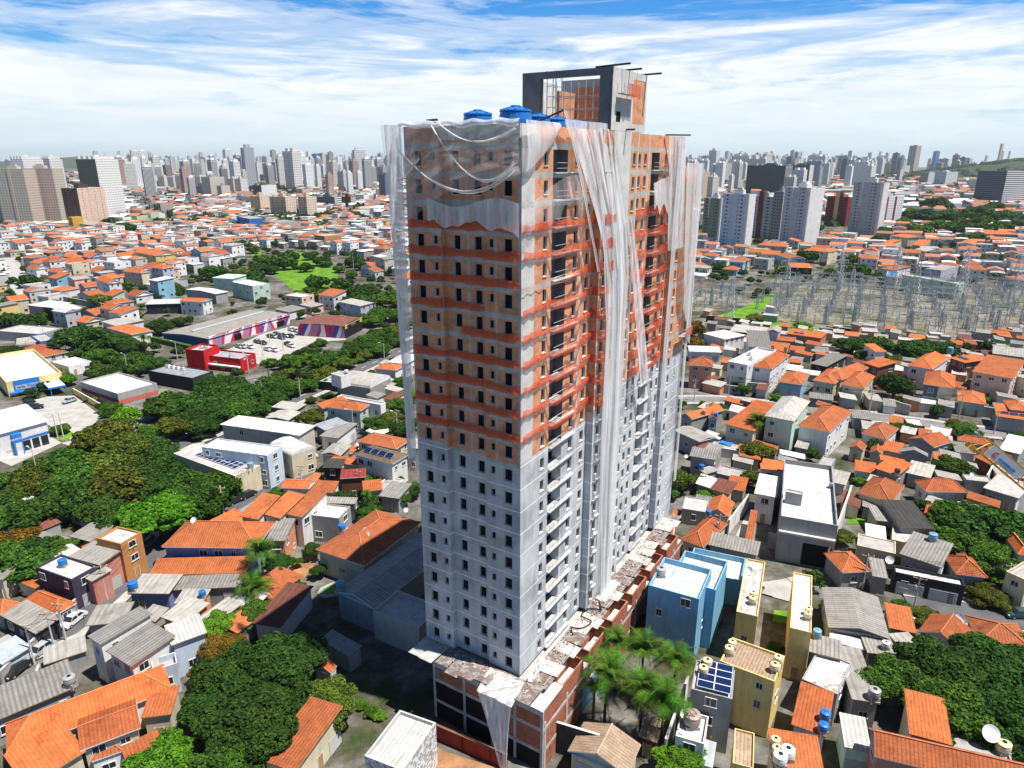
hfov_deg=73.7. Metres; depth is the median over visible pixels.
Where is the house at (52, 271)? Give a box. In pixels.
[46,267,71,275]
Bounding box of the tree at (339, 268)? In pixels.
[332,265,346,272]
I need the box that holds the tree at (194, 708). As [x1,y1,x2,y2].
[176,682,241,732]
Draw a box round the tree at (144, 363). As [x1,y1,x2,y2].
[133,360,156,372]
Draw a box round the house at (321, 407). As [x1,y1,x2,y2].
[316,396,348,421]
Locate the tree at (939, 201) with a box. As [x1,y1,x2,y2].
[918,196,955,208]
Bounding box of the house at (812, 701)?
[791,681,833,750]
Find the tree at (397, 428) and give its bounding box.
[387,420,415,436]
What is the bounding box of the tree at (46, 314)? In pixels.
[41,312,49,317]
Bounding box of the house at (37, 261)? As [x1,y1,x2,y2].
[28,258,47,265]
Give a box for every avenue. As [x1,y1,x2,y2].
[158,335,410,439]
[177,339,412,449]
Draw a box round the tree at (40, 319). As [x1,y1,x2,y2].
[23,314,47,324]
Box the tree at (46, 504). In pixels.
[0,491,73,529]
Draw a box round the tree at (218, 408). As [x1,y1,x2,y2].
[188,400,235,423]
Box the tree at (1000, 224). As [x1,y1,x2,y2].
[986,220,1015,230]
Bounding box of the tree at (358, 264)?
[350,260,366,268]
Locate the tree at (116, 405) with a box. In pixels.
[97,401,122,415]
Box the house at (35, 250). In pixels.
[26,249,47,254]
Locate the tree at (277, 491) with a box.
[266,486,284,497]
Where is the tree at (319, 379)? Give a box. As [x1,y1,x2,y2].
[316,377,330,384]
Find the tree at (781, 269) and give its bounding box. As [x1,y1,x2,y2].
[774,263,789,273]
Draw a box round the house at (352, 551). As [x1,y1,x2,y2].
[316,509,420,580]
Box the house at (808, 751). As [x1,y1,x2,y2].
[767,727,822,767]
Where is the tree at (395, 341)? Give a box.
[386,337,399,346]
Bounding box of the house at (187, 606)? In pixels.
[160,596,209,624]
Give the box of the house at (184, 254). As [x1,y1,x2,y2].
[177,251,190,256]
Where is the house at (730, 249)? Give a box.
[718,245,733,255]
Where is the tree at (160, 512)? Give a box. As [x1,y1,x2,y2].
[114,489,197,537]
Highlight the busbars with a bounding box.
[694,274,1023,332]
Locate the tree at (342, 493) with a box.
[332,490,355,496]
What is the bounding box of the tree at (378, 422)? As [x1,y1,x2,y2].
[362,415,392,429]
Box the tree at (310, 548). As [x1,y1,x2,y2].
[301,542,319,558]
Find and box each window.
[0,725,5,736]
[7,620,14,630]
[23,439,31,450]
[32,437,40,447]
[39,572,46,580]
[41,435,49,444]
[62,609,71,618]
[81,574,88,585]
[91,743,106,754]
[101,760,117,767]
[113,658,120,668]
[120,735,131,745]
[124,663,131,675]
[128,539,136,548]
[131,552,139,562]
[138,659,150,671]
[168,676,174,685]
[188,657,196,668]
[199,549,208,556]
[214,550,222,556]
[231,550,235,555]
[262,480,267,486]
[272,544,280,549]
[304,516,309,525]
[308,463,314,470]
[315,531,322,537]
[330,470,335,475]
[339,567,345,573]
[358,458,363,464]
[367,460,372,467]
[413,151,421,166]
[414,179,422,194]
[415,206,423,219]
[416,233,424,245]
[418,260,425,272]
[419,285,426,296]
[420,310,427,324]
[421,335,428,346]
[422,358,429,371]
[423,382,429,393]
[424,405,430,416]
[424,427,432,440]
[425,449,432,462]
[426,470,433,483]
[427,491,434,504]
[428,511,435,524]
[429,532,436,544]
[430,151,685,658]
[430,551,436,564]
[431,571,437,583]
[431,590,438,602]
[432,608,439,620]
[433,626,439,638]
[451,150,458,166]
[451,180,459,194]
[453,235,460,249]
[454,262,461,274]
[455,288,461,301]
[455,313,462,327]
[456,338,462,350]
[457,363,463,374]
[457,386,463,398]
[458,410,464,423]
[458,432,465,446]
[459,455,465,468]
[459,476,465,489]
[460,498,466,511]
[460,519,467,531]
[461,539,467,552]
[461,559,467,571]
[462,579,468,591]
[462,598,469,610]
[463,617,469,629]
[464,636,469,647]
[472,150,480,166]
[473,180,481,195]
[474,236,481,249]
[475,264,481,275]
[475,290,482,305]
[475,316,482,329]
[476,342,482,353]
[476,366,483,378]
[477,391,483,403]
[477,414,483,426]
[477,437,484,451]
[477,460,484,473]
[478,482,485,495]
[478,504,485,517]
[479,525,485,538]
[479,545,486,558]
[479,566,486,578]
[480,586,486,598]
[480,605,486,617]
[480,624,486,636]
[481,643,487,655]
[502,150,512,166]
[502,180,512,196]
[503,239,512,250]
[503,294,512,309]
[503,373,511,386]
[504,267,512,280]
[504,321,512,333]
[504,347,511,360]
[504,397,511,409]
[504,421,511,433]
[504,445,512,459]
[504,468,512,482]
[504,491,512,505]
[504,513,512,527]
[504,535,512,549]
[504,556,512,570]
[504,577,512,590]
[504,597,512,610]
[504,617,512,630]
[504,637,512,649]
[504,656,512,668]
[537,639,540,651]
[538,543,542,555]
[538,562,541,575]
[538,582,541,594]
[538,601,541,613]
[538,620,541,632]
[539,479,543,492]
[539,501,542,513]
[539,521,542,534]
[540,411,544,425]
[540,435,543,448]
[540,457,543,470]
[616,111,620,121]
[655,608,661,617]
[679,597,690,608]
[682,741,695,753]
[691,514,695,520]
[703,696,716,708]
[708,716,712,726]
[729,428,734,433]
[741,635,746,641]
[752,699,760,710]
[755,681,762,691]
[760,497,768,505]
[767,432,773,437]
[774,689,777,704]
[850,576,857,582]
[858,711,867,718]
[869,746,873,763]
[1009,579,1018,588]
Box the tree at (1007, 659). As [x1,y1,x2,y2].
[946,631,1023,706]
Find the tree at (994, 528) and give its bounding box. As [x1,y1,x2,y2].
[944,500,1023,543]
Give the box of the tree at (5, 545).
[0,539,33,565]
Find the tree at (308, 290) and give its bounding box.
[301,288,315,293]
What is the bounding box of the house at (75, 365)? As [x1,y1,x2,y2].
[52,357,90,374]
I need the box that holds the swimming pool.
[317,580,348,597]
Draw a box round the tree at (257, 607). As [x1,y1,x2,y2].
[233,598,270,630]
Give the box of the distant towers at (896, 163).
[4,149,1010,174]
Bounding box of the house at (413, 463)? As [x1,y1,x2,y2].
[406,438,418,470]
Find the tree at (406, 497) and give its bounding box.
[400,494,410,503]
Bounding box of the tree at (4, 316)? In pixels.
[0,312,21,325]
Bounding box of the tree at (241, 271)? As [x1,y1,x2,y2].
[232,268,254,275]
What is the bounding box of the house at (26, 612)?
[0,599,62,641]
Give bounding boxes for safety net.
[408,219,519,233]
[408,244,519,261]
[410,270,519,289]
[410,297,480,311]
[413,344,519,369]
[414,368,518,395]
[415,391,518,419]
[416,413,519,444]
[461,326,519,343]
[522,396,587,444]
[523,286,592,318]
[523,311,591,344]
[523,333,590,369]
[523,354,589,394]
[523,376,588,419]
[524,214,594,232]
[524,240,592,261]
[525,263,592,290]
[587,396,602,405]
[588,374,603,384]
[589,331,605,341]
[589,353,609,363]
[590,308,605,318]
[591,260,613,272]
[592,286,610,296]
[593,237,612,248]
[594,213,616,224]
[627,351,660,378]
[628,334,661,359]
[629,316,663,340]
[630,298,664,321]
[631,279,666,301]
[634,223,667,237]
[635,204,670,216]
[635,260,667,277]
[636,242,667,258]
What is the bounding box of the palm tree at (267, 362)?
[260,358,275,375]
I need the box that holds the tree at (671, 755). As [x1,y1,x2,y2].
[650,738,707,767]
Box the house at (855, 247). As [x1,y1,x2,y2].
[847,246,863,251]
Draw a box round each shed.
[16,517,61,538]
[18,572,40,596]
[37,531,69,539]
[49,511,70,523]
[54,543,79,556]
[69,521,116,548]
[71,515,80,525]
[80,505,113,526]
[90,744,123,767]
[120,729,159,767]
[147,604,168,628]
[174,589,210,610]
[200,596,242,624]
[209,508,242,520]
[225,608,256,641]
[233,591,269,613]
[240,502,251,511]
[261,566,302,600]
[265,409,299,422]
[271,401,305,420]
[306,472,324,479]
[314,417,347,442]
[324,629,360,671]
[349,445,359,457]
[366,391,385,401]
[366,427,389,434]
[379,359,389,364]
[381,478,403,491]
[383,391,403,401]
[384,385,403,396]
[638,713,664,759]
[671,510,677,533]
[694,442,708,447]
[695,494,711,501]
[696,473,716,490]
[697,402,709,409]
[698,332,707,338]
[698,466,718,477]
[702,379,726,394]
[703,308,712,317]
[705,443,722,467]
[706,320,717,330]
[706,404,727,417]
[706,430,723,441]
[708,532,760,563]
[710,344,723,354]
[710,478,737,498]
[711,375,725,380]
[712,364,723,375]
[714,317,732,324]
[714,441,738,458]
[715,465,745,479]
[719,326,732,330]
[720,358,730,370]
[722,346,739,356]
[724,396,743,407]
[727,319,735,325]
[728,404,745,419]
[729,475,748,502]
[730,324,767,336]
[732,454,753,475]
[739,319,749,324]
[739,443,760,471]
[741,397,753,406]
[745,510,757,539]
[750,321,762,326]
[755,439,778,462]
[756,382,769,398]
[759,458,783,470]
[762,312,778,321]
[762,321,771,327]
[766,305,774,312]
[770,341,789,353]
[774,345,783,351]
[776,336,795,347]
[778,454,796,460]
[780,323,789,330]
[780,331,787,336]
[780,449,804,461]
[786,364,803,371]
[789,345,804,355]
[789,358,801,365]
[791,356,803,365]
[794,349,814,362]
[794,440,809,460]
[795,340,802,345]
[798,325,807,329]
[799,368,820,381]
[805,340,822,351]
[807,407,817,414]
[809,392,833,406]
[811,349,824,359]
[815,346,828,352]
[815,351,828,359]
[816,400,830,407]
[818,456,835,468]
[819,325,832,330]
[821,343,835,351]
[822,329,833,339]
[829,632,864,653]
[832,334,847,341]
[833,329,843,334]
[833,469,850,495]
[838,392,857,408]
[839,490,861,518]
[843,353,853,364]
[844,331,859,337]
[851,322,862,331]
[851,410,872,428]
[852,358,865,364]
[854,460,875,481]
[855,533,895,569]
[858,333,867,338]
[859,322,876,330]
[860,635,897,665]
[861,327,878,336]
[861,420,873,437]
[862,499,878,518]
[863,392,882,410]
[865,523,886,539]
[867,505,892,535]
[874,333,888,337]
[879,454,904,463]
[881,440,903,457]
[882,398,896,414]
[884,602,916,636]
[885,325,895,334]
[886,351,897,354]
[889,415,903,423]
[889,632,912,643]
[890,328,901,339]
[890,525,910,557]
[894,365,902,374]
[897,336,919,342]
[899,425,917,443]
[900,362,909,374]
[903,357,917,362]
[903,395,920,411]
[904,417,924,435]
[905,460,935,487]
[906,329,916,336]
[908,333,925,339]
[914,395,936,412]
[918,428,931,434]
[924,503,931,516]
[925,334,938,339]
[925,495,942,502]
[928,331,943,337]
[929,425,951,437]
[933,451,951,472]
[934,469,962,484]
[937,398,954,418]
[939,334,950,340]
[939,448,960,458]
[950,339,963,347]
[950,441,976,462]
[951,370,966,382]
[952,381,966,396]
[952,461,978,477]
[954,551,979,563]
[956,334,973,339]
[960,474,990,494]
[963,339,977,351]
[965,351,983,355]
[966,491,1000,508]
[970,328,990,340]
[973,454,995,475]
[981,350,992,354]
[981,447,1011,456]
[987,329,1009,338]
[990,464,1023,481]
[992,335,1004,343]
[995,392,1018,403]
[996,331,1011,343]
[1006,326,1022,334]
[1010,340,1023,347]
[1011,329,1022,339]
[1016,335,1023,340]
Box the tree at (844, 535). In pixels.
[836,528,855,545]
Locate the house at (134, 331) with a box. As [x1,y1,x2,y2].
[106,324,152,342]
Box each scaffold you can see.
[546,70,561,117]
[556,80,598,121]
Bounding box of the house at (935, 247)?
[919,246,938,249]
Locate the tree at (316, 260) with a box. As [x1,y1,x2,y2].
[311,255,330,265]
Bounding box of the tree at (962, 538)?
[931,525,990,559]
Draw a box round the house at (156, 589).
[127,574,182,610]
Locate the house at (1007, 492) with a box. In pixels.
[983,474,1023,510]
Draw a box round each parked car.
[4,658,32,680]
[22,398,35,403]
[29,403,43,407]
[30,639,56,659]
[60,610,87,629]
[61,396,77,403]
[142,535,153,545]
[201,431,215,438]
[227,495,242,505]
[240,489,257,499]
[270,347,278,351]
[286,343,295,347]
[1002,607,1023,619]
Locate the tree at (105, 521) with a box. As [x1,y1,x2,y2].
[93,513,119,529]
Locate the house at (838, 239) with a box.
[831,237,850,247]
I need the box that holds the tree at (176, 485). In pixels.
[145,480,189,497]
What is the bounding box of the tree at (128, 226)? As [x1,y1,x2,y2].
[115,222,136,230]
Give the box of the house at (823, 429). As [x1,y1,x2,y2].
[797,405,852,456]
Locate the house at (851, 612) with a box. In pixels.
[821,587,889,639]
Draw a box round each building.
[0,325,62,340]
[0,349,65,396]
[0,404,50,458]
[0,659,77,745]
[15,336,38,347]
[28,300,70,314]
[31,333,55,344]
[43,303,81,320]
[45,220,89,224]
[67,216,83,225]
[80,221,114,226]
[80,372,158,405]
[101,316,143,330]
[145,298,181,313]
[148,364,213,390]
[163,310,290,345]
[173,443,262,494]
[185,287,227,303]
[185,343,218,369]
[202,438,284,488]
[208,349,256,370]
[213,274,246,290]
[220,415,315,450]
[232,279,270,301]
[237,216,264,224]
[252,582,313,639]
[262,220,300,226]
[270,436,316,478]
[297,315,361,338]
[314,233,340,244]
[320,376,337,391]
[320,422,356,449]
[331,371,350,388]
[337,370,390,398]
[337,394,385,417]
[338,298,372,315]
[364,710,437,767]
[373,590,426,651]
[388,354,413,373]
[694,275,707,287]
[775,459,837,568]
[784,489,802,505]
[973,230,1017,238]
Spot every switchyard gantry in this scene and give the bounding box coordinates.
[694,283,712,305]
[698,275,723,297]
[710,287,737,307]
[719,279,745,300]
[755,293,784,310]
[761,279,789,304]
[766,280,792,297]
[773,272,798,290]
[773,296,804,320]
[778,293,807,313]
[783,283,812,304]
[789,280,814,298]
[794,278,818,292]
[795,302,828,324]
[799,274,821,286]
[802,294,831,312]
[807,292,834,308]
[811,279,838,297]
[815,276,840,290]
[817,270,842,286]
[822,299,856,325]
[828,295,860,318]
[830,288,861,307]
[833,281,862,299]
[837,268,864,288]
[850,299,886,330]
[852,298,885,320]
[855,281,885,300]
[856,290,887,312]
[857,274,885,296]
[862,274,887,283]
[876,301,913,329]
[877,301,911,323]
[882,295,913,309]
[883,272,911,288]
[883,281,913,303]
[906,281,935,301]
[906,288,938,307]
[907,301,940,316]
[908,306,943,325]
[909,307,947,333]
[927,281,959,303]
[929,276,958,294]
[930,292,965,318]
[931,287,964,309]
[935,298,973,328]
[939,306,978,337]
[951,276,977,292]
[951,284,984,305]
[953,279,979,298]
[958,290,992,313]
[958,297,995,322]
[962,305,1001,329]
[972,274,1003,294]
[977,284,1007,300]
[977,288,1011,306]
[981,295,1016,315]
[989,302,1023,323]
[993,304,1022,329]
[997,274,1023,295]
[1000,276,1023,300]
[1005,286,1023,307]
[1009,295,1023,315]
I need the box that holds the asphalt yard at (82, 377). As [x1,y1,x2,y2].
[74,362,147,384]
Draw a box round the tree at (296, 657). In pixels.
[218,630,330,701]
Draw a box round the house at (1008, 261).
[1005,257,1022,271]
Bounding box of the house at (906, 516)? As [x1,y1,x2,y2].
[880,499,934,536]
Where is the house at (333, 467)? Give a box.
[322,458,345,490]
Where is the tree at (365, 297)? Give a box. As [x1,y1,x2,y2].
[350,293,375,303]
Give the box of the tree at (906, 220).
[895,217,912,223]
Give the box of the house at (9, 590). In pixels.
[0,568,19,598]
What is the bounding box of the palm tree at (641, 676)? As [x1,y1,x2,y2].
[617,662,668,739]
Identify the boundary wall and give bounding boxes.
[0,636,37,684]
[63,296,103,307]
[72,388,98,407]
[556,721,599,756]
[580,671,602,712]
[664,675,688,748]
[706,315,754,324]
[723,384,739,394]
[727,493,749,534]
[747,382,762,392]
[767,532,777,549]
[826,326,850,334]
[828,485,852,551]
[890,399,910,415]
[952,402,993,417]
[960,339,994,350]
[986,464,993,477]
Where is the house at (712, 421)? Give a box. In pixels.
[708,402,717,431]
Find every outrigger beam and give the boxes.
[537,109,562,120]
[595,62,630,67]
[625,68,641,70]
[643,72,661,74]
[665,134,690,135]
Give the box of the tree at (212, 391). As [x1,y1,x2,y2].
[190,384,227,398]
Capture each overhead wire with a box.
[52,564,104,605]
[730,376,866,390]
[866,553,1010,566]
[872,390,960,395]
[923,563,1013,579]
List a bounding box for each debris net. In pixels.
[384,125,415,458]
[397,117,518,128]
[398,150,514,193]
[401,157,419,179]
[427,198,518,237]
[431,125,514,182]
[439,122,515,142]
[477,667,523,767]
[525,657,549,682]
[526,119,560,171]
[564,110,599,271]
[565,119,625,595]
[590,126,609,593]
[596,580,620,601]
[600,128,615,537]
[607,129,620,556]
[612,130,628,463]
[627,216,648,385]
[646,371,655,446]
[654,176,668,213]
[658,136,684,422]
[668,136,686,250]
[673,284,690,480]
[683,163,704,343]
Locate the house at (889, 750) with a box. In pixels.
[866,727,1023,767]
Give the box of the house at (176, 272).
[173,267,179,278]
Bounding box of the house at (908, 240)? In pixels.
[891,233,924,247]
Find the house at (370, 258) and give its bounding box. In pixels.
[366,254,386,261]
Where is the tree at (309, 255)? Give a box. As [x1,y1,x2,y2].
[301,250,318,259]
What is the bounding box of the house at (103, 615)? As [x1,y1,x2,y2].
[85,601,134,632]
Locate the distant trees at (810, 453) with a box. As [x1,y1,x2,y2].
[0,187,1004,588]
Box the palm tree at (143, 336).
[136,332,149,349]
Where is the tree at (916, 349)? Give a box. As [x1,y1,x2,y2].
[888,339,936,358]
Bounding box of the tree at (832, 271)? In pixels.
[823,268,837,273]
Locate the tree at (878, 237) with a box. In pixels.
[870,235,887,239]
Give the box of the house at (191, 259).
[174,256,198,262]
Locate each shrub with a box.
[192,433,205,440]
[295,557,303,564]
[309,564,326,577]
[355,699,369,710]
[363,704,378,717]
[372,709,387,720]
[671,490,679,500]
[694,489,715,496]
[766,641,785,655]
[792,321,812,327]
[851,476,867,484]
[913,605,939,624]
[965,581,1011,611]
[982,565,1005,584]
[985,397,992,402]
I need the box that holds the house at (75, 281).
[67,275,89,289]
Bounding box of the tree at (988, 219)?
[968,216,995,223]
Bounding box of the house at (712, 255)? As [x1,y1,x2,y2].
[702,252,719,263]
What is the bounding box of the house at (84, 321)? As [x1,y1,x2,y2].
[76,315,104,327]
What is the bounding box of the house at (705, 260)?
[701,256,712,264]
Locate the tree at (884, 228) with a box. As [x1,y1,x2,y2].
[877,226,891,230]
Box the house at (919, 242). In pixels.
[912,239,930,248]
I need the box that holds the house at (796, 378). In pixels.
[778,371,809,397]
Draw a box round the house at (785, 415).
[763,396,809,455]
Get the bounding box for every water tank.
[57,557,68,567]
[63,673,78,690]
[127,579,138,594]
[198,589,206,600]
[247,462,253,470]
[336,579,344,593]
[338,523,345,533]
[463,109,491,120]
[499,105,531,122]
[532,113,549,121]
[550,116,566,126]
[656,565,665,578]
[683,707,700,730]
[698,663,708,673]
[699,464,703,471]
[702,656,712,666]
[705,509,711,517]
[724,644,733,656]
[728,638,736,650]
[748,595,756,605]
[749,590,756,596]
[769,660,779,676]
[769,735,780,747]
[770,743,780,757]
[771,749,787,767]
[773,654,782,668]
[781,743,795,763]
[803,610,811,621]
[804,606,812,611]
[812,628,821,639]
[817,720,828,737]
[818,708,830,725]
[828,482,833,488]
[867,685,880,704]
[880,639,889,650]
[894,468,900,476]
[927,532,937,542]
[946,346,953,353]
[993,737,1012,756]
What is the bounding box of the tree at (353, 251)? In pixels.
[350,249,357,255]
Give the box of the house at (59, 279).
[47,272,69,286]
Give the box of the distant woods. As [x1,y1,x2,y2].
[0,158,1023,226]
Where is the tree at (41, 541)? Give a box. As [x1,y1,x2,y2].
[8,536,62,554]
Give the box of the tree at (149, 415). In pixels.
[138,400,167,417]
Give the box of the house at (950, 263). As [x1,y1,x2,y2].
[938,262,960,276]
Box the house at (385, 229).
[378,227,391,232]
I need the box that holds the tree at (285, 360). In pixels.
[274,354,305,368]
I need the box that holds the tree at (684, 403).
[678,399,686,406]
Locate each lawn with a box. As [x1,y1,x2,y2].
[55,430,71,439]
[250,250,263,255]
[272,252,337,293]
[718,293,818,330]
[772,610,787,623]
[847,513,866,524]
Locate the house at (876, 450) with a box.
[869,444,883,465]
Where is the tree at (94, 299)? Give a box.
[87,294,110,305]
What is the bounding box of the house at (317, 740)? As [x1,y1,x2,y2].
[263,696,342,767]
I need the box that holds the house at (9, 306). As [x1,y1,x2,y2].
[0,301,19,314]
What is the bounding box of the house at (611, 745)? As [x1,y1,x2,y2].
[567,722,640,767]
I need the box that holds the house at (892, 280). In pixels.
[884,271,898,288]
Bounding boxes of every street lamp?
[44,413,57,437]
[51,411,63,436]
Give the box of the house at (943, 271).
[924,264,958,280]
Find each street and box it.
[2,258,23,294]
[19,473,313,642]
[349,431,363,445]
[678,397,770,402]
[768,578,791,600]
[872,413,1007,437]
[904,596,1023,629]
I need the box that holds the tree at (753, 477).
[740,470,758,486]
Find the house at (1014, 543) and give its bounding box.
[998,529,1023,562]
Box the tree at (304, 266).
[296,262,314,271]
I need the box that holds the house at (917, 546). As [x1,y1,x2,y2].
[899,531,953,573]
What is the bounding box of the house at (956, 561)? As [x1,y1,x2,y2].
[943,555,987,591]
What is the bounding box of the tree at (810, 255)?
[796,250,818,261]
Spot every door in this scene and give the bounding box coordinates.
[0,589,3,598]
[134,565,140,577]
[138,600,145,608]
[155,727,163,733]
[317,752,323,767]
[387,502,392,511]
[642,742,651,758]
[759,513,765,523]
[789,667,798,680]
[800,543,831,567]
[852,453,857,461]
[945,593,954,604]
[960,408,965,414]
[973,410,978,416]
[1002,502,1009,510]
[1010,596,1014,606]
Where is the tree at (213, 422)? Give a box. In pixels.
[184,415,222,434]
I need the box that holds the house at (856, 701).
[842,646,879,727]
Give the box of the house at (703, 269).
[695,265,712,277]
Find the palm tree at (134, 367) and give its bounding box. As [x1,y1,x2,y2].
[129,364,139,376]
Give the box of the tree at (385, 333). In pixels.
[367,327,396,339]
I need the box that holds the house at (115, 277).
[104,273,124,288]
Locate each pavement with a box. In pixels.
[0,437,60,465]
[0,474,287,658]
[7,257,25,294]
[25,395,100,438]
[62,415,158,449]
[159,336,412,449]
[172,337,412,442]
[228,326,345,363]
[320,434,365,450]
[679,395,776,403]
[736,510,750,537]
[762,577,792,595]
[849,409,1005,439]
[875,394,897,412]
[903,594,1023,630]
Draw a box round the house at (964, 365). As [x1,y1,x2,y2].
[948,354,983,378]
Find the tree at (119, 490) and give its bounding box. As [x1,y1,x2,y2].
[113,475,139,498]
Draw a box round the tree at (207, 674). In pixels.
[188,639,268,699]
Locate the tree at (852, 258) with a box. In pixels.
[844,254,857,263]
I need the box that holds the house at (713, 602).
[670,550,727,648]
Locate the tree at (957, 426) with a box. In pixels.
[945,421,984,436]
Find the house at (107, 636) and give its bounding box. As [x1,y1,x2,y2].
[87,606,151,683]
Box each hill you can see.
[0,157,163,168]
[879,158,1023,178]
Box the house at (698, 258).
[696,254,701,261]
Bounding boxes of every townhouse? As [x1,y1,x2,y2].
[239,492,279,521]
[264,490,304,521]
[286,487,327,546]
[720,637,784,738]
[730,728,753,767]
[733,558,764,644]
[783,572,811,681]
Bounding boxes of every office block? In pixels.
[316,193,341,205]
[341,193,355,206]
[973,168,1023,202]
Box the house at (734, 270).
[723,266,740,275]
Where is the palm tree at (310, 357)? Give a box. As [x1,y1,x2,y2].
[301,353,319,369]
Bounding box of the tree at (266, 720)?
[193,677,310,767]
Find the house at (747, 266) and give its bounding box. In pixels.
[733,257,750,269]
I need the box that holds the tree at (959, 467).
[931,454,975,474]
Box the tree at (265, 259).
[252,254,276,265]
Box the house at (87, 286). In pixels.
[78,281,97,291]
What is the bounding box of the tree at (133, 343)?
[117,340,145,350]
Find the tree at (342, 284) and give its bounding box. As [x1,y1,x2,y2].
[330,279,354,289]
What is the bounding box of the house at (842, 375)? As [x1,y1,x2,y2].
[831,362,869,395]
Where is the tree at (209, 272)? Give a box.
[197,265,220,279]
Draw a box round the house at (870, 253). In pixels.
[864,252,878,255]
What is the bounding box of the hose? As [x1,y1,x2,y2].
[570,599,601,634]
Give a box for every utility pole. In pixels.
[20,624,35,664]
[39,611,54,643]
[51,603,66,640]
[93,564,107,599]
[296,465,303,478]
[715,514,725,532]
[861,554,874,589]
[913,576,926,606]
[993,411,1002,433]
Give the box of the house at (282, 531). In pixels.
[266,518,296,556]
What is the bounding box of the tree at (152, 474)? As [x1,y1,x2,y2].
[137,468,166,488]
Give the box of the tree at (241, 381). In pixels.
[225,378,249,392]
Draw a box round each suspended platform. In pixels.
[617,67,640,99]
[678,275,693,337]
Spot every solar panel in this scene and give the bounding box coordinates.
[363,447,372,452]
[371,449,379,454]
[378,451,387,456]
[385,452,394,458]
[697,679,713,689]
[698,672,714,682]
[700,659,716,668]
[707,667,715,675]
[714,683,730,694]
[715,669,732,679]
[715,676,731,686]
[716,662,732,672]
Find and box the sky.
[0,0,1023,166]
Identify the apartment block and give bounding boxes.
[0,164,45,222]
[0,205,3,220]
[10,155,43,167]
[21,164,66,220]
[42,155,66,187]
[61,183,108,220]
[75,155,126,215]
[114,158,125,183]
[123,161,138,189]
[129,157,143,185]
[131,148,140,165]
[140,149,146,157]
[140,156,147,166]
[141,164,156,195]
[146,161,156,186]
[149,155,160,166]
[154,165,161,175]
[157,174,170,186]
[160,160,164,173]
[162,164,171,175]
[167,175,175,188]
[175,175,180,188]
[179,166,189,192]
[180,160,191,174]
[186,175,196,197]
[193,162,201,175]
[193,174,205,184]
[196,183,202,193]
[201,174,224,194]
[207,158,218,176]
[217,183,229,194]
[219,167,227,184]
[221,158,229,178]
[221,163,228,178]
[222,148,230,157]
[227,176,235,191]
[228,159,240,178]
[234,176,248,192]
[240,144,256,185]
[241,169,246,178]
[250,192,270,208]
[252,182,276,194]
[255,161,263,180]
[262,162,268,179]
[264,163,274,183]
[269,192,296,213]
[271,161,276,179]
[275,159,278,183]
[276,154,285,186]
[283,148,302,188]
[298,192,317,216]
[300,153,306,177]
[302,163,314,188]
[306,156,314,179]
[314,164,321,189]
[317,153,325,164]
[319,164,325,177]
[325,172,334,195]
[326,160,338,184]
[337,170,346,190]
[346,171,353,193]
[348,159,358,184]
[349,209,369,214]
[352,148,364,175]
[355,170,362,189]
[361,156,372,188]
[370,207,380,214]
[372,165,376,181]
[374,157,382,181]
[378,172,388,195]
[379,165,386,171]
[689,159,697,162]
[698,159,709,171]
[702,169,709,196]
[702,192,722,239]
[706,175,718,197]
[709,148,719,164]
[709,163,715,173]
[715,161,725,187]
[719,187,755,245]
[725,162,731,179]
[727,174,734,191]
[729,160,742,174]
[733,154,750,162]
[734,161,742,188]
[741,162,747,179]
[745,163,792,192]
[748,156,768,164]
[752,191,773,237]
[763,152,772,162]
[769,186,784,239]
[772,155,780,163]
[779,181,824,244]
[784,175,796,187]
[792,163,813,182]
[792,168,806,186]
[812,154,830,161]
[812,159,822,180]
[814,165,823,186]
[816,154,827,162]
[821,162,830,183]
[824,192,851,226]
[828,159,832,180]
[831,162,834,176]
[836,154,843,174]
[839,155,849,173]
[840,159,847,178]
[844,158,855,177]
[844,164,853,185]
[847,177,889,235]
[851,160,870,184]
[865,164,875,181]
[866,159,876,173]
[884,192,904,220]
[896,168,903,179]
[905,165,909,171]
[907,145,921,170]
[919,171,934,182]
[927,164,950,168]
[931,150,939,168]
[933,170,957,183]
[935,162,943,167]
[938,158,950,163]
[951,153,959,166]
[970,178,976,187]
[997,144,1003,159]
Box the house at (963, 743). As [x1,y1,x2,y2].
[948,731,1011,759]
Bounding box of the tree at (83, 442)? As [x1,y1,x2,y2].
[69,431,111,454]
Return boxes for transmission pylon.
[721,277,743,316]
[778,256,796,297]
[831,247,848,290]
[841,267,864,311]
[890,243,907,287]
[905,259,930,306]
[957,243,972,298]
[1006,248,1023,292]
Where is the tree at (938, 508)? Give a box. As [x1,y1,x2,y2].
[925,499,983,528]
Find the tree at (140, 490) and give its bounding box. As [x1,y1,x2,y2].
[125,475,161,500]
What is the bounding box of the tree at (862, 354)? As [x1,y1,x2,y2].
[853,349,889,358]
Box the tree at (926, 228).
[904,223,934,234]
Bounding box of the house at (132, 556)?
[96,526,147,582]
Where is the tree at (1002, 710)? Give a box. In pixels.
[960,686,1023,761]
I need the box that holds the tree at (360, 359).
[355,357,365,362]
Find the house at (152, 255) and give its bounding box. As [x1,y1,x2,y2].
[134,248,177,262]
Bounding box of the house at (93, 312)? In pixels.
[80,307,100,317]
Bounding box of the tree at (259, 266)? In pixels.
[248,262,265,270]
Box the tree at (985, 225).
[969,222,994,229]
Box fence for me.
[436,723,507,767]
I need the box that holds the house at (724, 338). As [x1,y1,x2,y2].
[703,330,745,348]
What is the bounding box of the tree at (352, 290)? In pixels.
[345,286,366,295]
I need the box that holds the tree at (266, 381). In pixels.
[254,375,287,386]
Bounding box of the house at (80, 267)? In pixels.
[65,261,90,274]
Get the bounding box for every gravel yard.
[692,292,746,311]
[767,285,1023,339]
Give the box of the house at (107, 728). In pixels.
[77,698,140,767]
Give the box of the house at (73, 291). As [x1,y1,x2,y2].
[51,285,79,295]
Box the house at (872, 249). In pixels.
[862,247,880,259]

